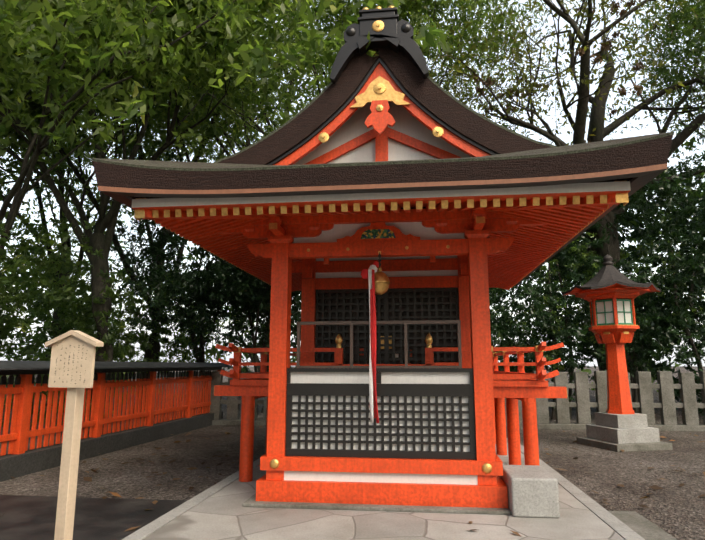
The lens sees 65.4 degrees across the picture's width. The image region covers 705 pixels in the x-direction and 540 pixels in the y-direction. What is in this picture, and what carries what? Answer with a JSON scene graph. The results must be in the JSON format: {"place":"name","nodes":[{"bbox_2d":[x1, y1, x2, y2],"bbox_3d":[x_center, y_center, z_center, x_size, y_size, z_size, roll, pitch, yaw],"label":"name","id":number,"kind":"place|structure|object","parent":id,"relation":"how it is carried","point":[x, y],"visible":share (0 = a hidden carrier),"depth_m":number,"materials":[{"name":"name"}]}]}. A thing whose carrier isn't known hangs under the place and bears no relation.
{"place":"outdoors","nodes":[
{"label":"outdoors","id":0,"kind":"place"},
{"bbox_2d":[0,3,108,177],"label":"tree","id":1,"kind":"object","parent":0,"point":[12,143],"depth_m":15.36,"materials":[{"name":"green plant"}]},
{"bbox_2d":[0,38,257,378],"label":"foliage","id":2,"kind":"object","parent":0,"point":[32,284],"visible":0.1,"depth_m":18.50,"materials":[{"name":"green plant"}]},
{"bbox_2d":[0,0,451,255],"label":"tree","id":3,"kind":"object","parent":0,"point":[33,24],"depth_m":9.23,"materials":[{"name":"green plant"}]},
{"bbox_2d":[85,0,560,162],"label":"tree","id":4,"kind":"object","parent":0,"point":[469,31],"depth_m":17.49,"materials":[{"name":"green plant"}]},
{"bbox_2d":[0,366,704,539],"bbox_3d":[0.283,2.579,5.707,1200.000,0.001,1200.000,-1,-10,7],"label":"gravel ground","id":5,"kind":"structure","parent":0,"point":[675,510],"depth_m":8.36,"materials":[{"name":"grey gravel"}]},
{"bbox_2d":[0,495,187,539],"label":"asphalt pavement","id":6,"kind":"structure","parent":5,"relation":"on","point":[27,517],"depth_m":5.70,"materials":[{"name":"grey asphalt"}]},
{"bbox_2d":[45,330,103,539],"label":"sign post","id":7,"kind":"object","parent":6,"relation":"on","point":[72,361],"visible":1,"depth_m":4.17,"materials":[{"name":"brown wood"}]},
{"bbox_2d":[0,74,197,406],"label":"tree","id":8,"kind":"object","parent":5,"relation":"on","point":[119,153],"depth_m":21.07,"materials":[{"name":"green plant"}]},
{"bbox_2d":[0,219,211,424],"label":"shrub foliage","id":9,"kind":"object","parent":5,"relation":"on","point":[8,320],"visible":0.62,"depth_m":11.86,"materials":[{"name":"green plant"}]},
{"bbox_2d":[0,201,218,429],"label":"tree","id":10,"kind":"object","parent":5,"relation":"on","point":[61,227],"visible":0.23,"depth_m":14.74,"materials":[{"name":"green plant"}]},
{"bbox_2d":[0,361,232,481],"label":"vermilion fence","id":11,"kind":"object","parent":5,"relation":"on","point":[19,459],"visible":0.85,"depth_m":9.94,"materials":[{"name":"orange wood"}]},
{"bbox_2d":[0,0,304,434],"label":"tree","id":12,"kind":"object","parent":5,"relation":"on","point":[98,239],"depth_m":13.77,"materials":[{"name":"green plant"}]},
{"bbox_2d":[93,148,255,413],"bbox_3d":[-4.746,0.827,16.026,6.767,7.592,6.786,-1,-10,7],"label":"tree","id":13,"kind":"object","parent":5,"relation":"on","point":[155,272],"depth_m":15.13,"materials":[{"name":"green plant"}]},
{"bbox_2d":[125,240,301,399],"bbox_3d":[-2.660,1.075,14.372,6.932,6.526,4.348,-9,-13,41],"label":"tree","id":14,"kind":"object","parent":5,"relation":"on","point":[234,290],"depth_m":14.28,"materials":[{"name":"green plant"}]},
{"bbox_2d":[0,0,444,413],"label":"tree","id":15,"kind":"object","parent":5,"relation":"on","point":[82,132],"depth_m":18.85,"materials":[{"name":"green plant"}]},
{"bbox_2d":[217,270,300,378],"bbox_3d":[-0.456,1.164,18.343,8.987,7.124,5.938,-1,-10,7],"label":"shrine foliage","id":16,"kind":"object","parent":5,"relation":"on","point":[248,337],"depth_m":18.13,"materials":[{"name":"green plant"}]},
{"bbox_2d":[75,0,529,412],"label":"tree","id":17,"kind":"object","parent":5,"relation":"on","point":[504,18],"depth_m":19.05,"materials":[{"name":"green plant"}]},
{"bbox_2d":[0,136,704,410],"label":"foliage","id":18,"kind":"object","parent":5,"relation":"on","point":[643,254],"depth_m":24.93,"materials":[{"name":"green plant"}]},
{"bbox_2d":[10,426,704,535],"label":"fallen leaves","id":19,"kind":"object","parent":5,"relation":"on","point":[655,487],"visible":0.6,"depth_m":7.88,"materials":[{"name":"brown plant"}]},
{"bbox_2d":[143,441,624,539],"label":"stone pavement","id":20,"kind":"structure","parent":5,"relation":"on","point":[223,514],"depth_m":5.03,"materials":[{"name":"grey stone"}]},
{"bbox_2d":[242,493,511,514],"bbox_3d":[0.537,2.806,7.886,2.800,0.035,4.900,-1,-10,7],"label":"stone base","id":21,"kind":"object","parent":20,"relation":"on","point":[251,501],"visible":0.23,"depth_m":5.52,"materials":[{"name":"grey stone"}]},
{"bbox_2d":[131,57,630,507],"bbox_3d":[0.497,-0.023,8.021,4.600,5.657,6.100,-1,-10,7],"label":"shrine timber","id":22,"kind":"object","parent":20,"relation":"on","point":[473,246],"visible":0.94,"depth_m":6.11,"materials":[{"name":"wood"}]},
{"bbox_2d":[361,251,389,422],"bbox_3d":[0.267,0.690,5.889,0.299,1.825,0.224,6,-11,-31],"label":"bell rope","id":23,"kind":"object","parent":22,"relation":"attached to","point":[379,282],"visible":1,"depth_m":5.83,"materials":[{"name":"white fabric"}]},
{"bbox_2d":[329,5,428,83],"bbox_3d":[0.555,-2.662,8.984,1.280,1.025,3.894,-1,-10,7],"label":"ridge ornament","id":24,"kind":"object","parent":22,"relation":"on","point":[384,27],"visible":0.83,"depth_m":7.14,"materials":[{"name":"black paint"}]},
{"bbox_2d":[291,229,469,451],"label":"lattice panels","id":25,"kind":"object","parent":22,"relation":"attached to","point":[408,320],"visible":0.88,"depth_m":5.98,"materials":[{"name":"black wood"}]},
{"bbox_2d":[91,48,673,284],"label":"roof","id":26,"kind":"structure","parent":22,"relation":"on","point":[520,160],"depth_m":5.06,"materials":[{"name":"brown wood"}]},
{"bbox_2d":[500,465,559,517],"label":"stone block","id":27,"kind":"structure","parent":20,"relation":"on","point":[533,491],"depth_m":5.28,"materials":[{"name":"stone"}]},
{"bbox_2d":[122,438,676,539],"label":"paving kerb","id":28,"kind":"structure","parent":5,"relation":"on","point":[629,525],"depth_m":5.38,"materials":[{"name":"stone"}]},
{"bbox_2d":[209,371,704,431],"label":"stone fence","id":29,"kind":"object","parent":5,"relation":"on","point":[686,386],"visible":0.25,"depth_m":13.59,"materials":[{"name":"stone"}]},
{"bbox_2d":[401,0,704,413],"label":"tree","id":30,"kind":"object","parent":5,"relation":"on","point":[597,121],"depth_m":18.48,"materials":[{"name":"green plant"}]},
{"bbox_2d":[489,255,704,419],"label":"shrub foliage","id":31,"kind":"object","parent":5,"relation":"on","point":[503,309],"visible":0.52,"depth_m":15.33,"materials":[{"name":"green plant"}]},
{"bbox_2d":[489,124,704,412],"bbox_3d":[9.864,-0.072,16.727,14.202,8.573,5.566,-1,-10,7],"label":"hedge foliage","id":32,"kind":"object","parent":31,"relation":"attached to","point":[666,190],"visible":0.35,"depth_m":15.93,"materials":[{"name":"green plant"}]},
{"bbox_2d":[493,232,704,370],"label":"tree","id":33,"kind":"object","parent":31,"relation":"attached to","point":[575,248],"visible":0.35,"depth_m":15.73,"materials":[{"name":"green plant"}]},
{"bbox_2d":[489,244,704,419],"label":"hedge stems","id":34,"kind":"object","parent":5,"relation":"on","point":[693,348],"visible":0.21,"depth_m":15.95,"materials":[{"name":"brown plant"}]},
{"bbox_2d":[562,254,672,451],"bbox_3d":[5.287,1.562,11.064,1.600,3.830,1.847,2,-10,-13],"label":"lantern","id":35,"kind":"object","parent":5,"relation":"on","point":[609,292],"visible":1,"depth_m":10.80,"materials":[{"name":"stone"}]},
{"bbox_2d":[0,0,704,365],"label":"sky","id":36,"kind":"structure","parent":0,"point":[652,128],"materials":[{"name":"white"}]},
{"bbox_2d":[341,0,641,143],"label":"tree","id":37,"kind":"object","parent":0,"point":[498,60],"depth_m":21.82,"materials":[{"name":"green plant"}]},
{"bbox_2d":[471,0,700,144],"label":"tree","id":38,"kind":"object","parent":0,"point":[606,47],"visible":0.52,"depth_m":17.70,"materials":[{"name":"green plant"}]},
{"bbox_2d":[587,0,704,204],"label":"tree","id":39,"kind":"object","parent":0,"point":[663,72],"depth_m":20.08,"materials":[{"name":"green plant"}]}
]}

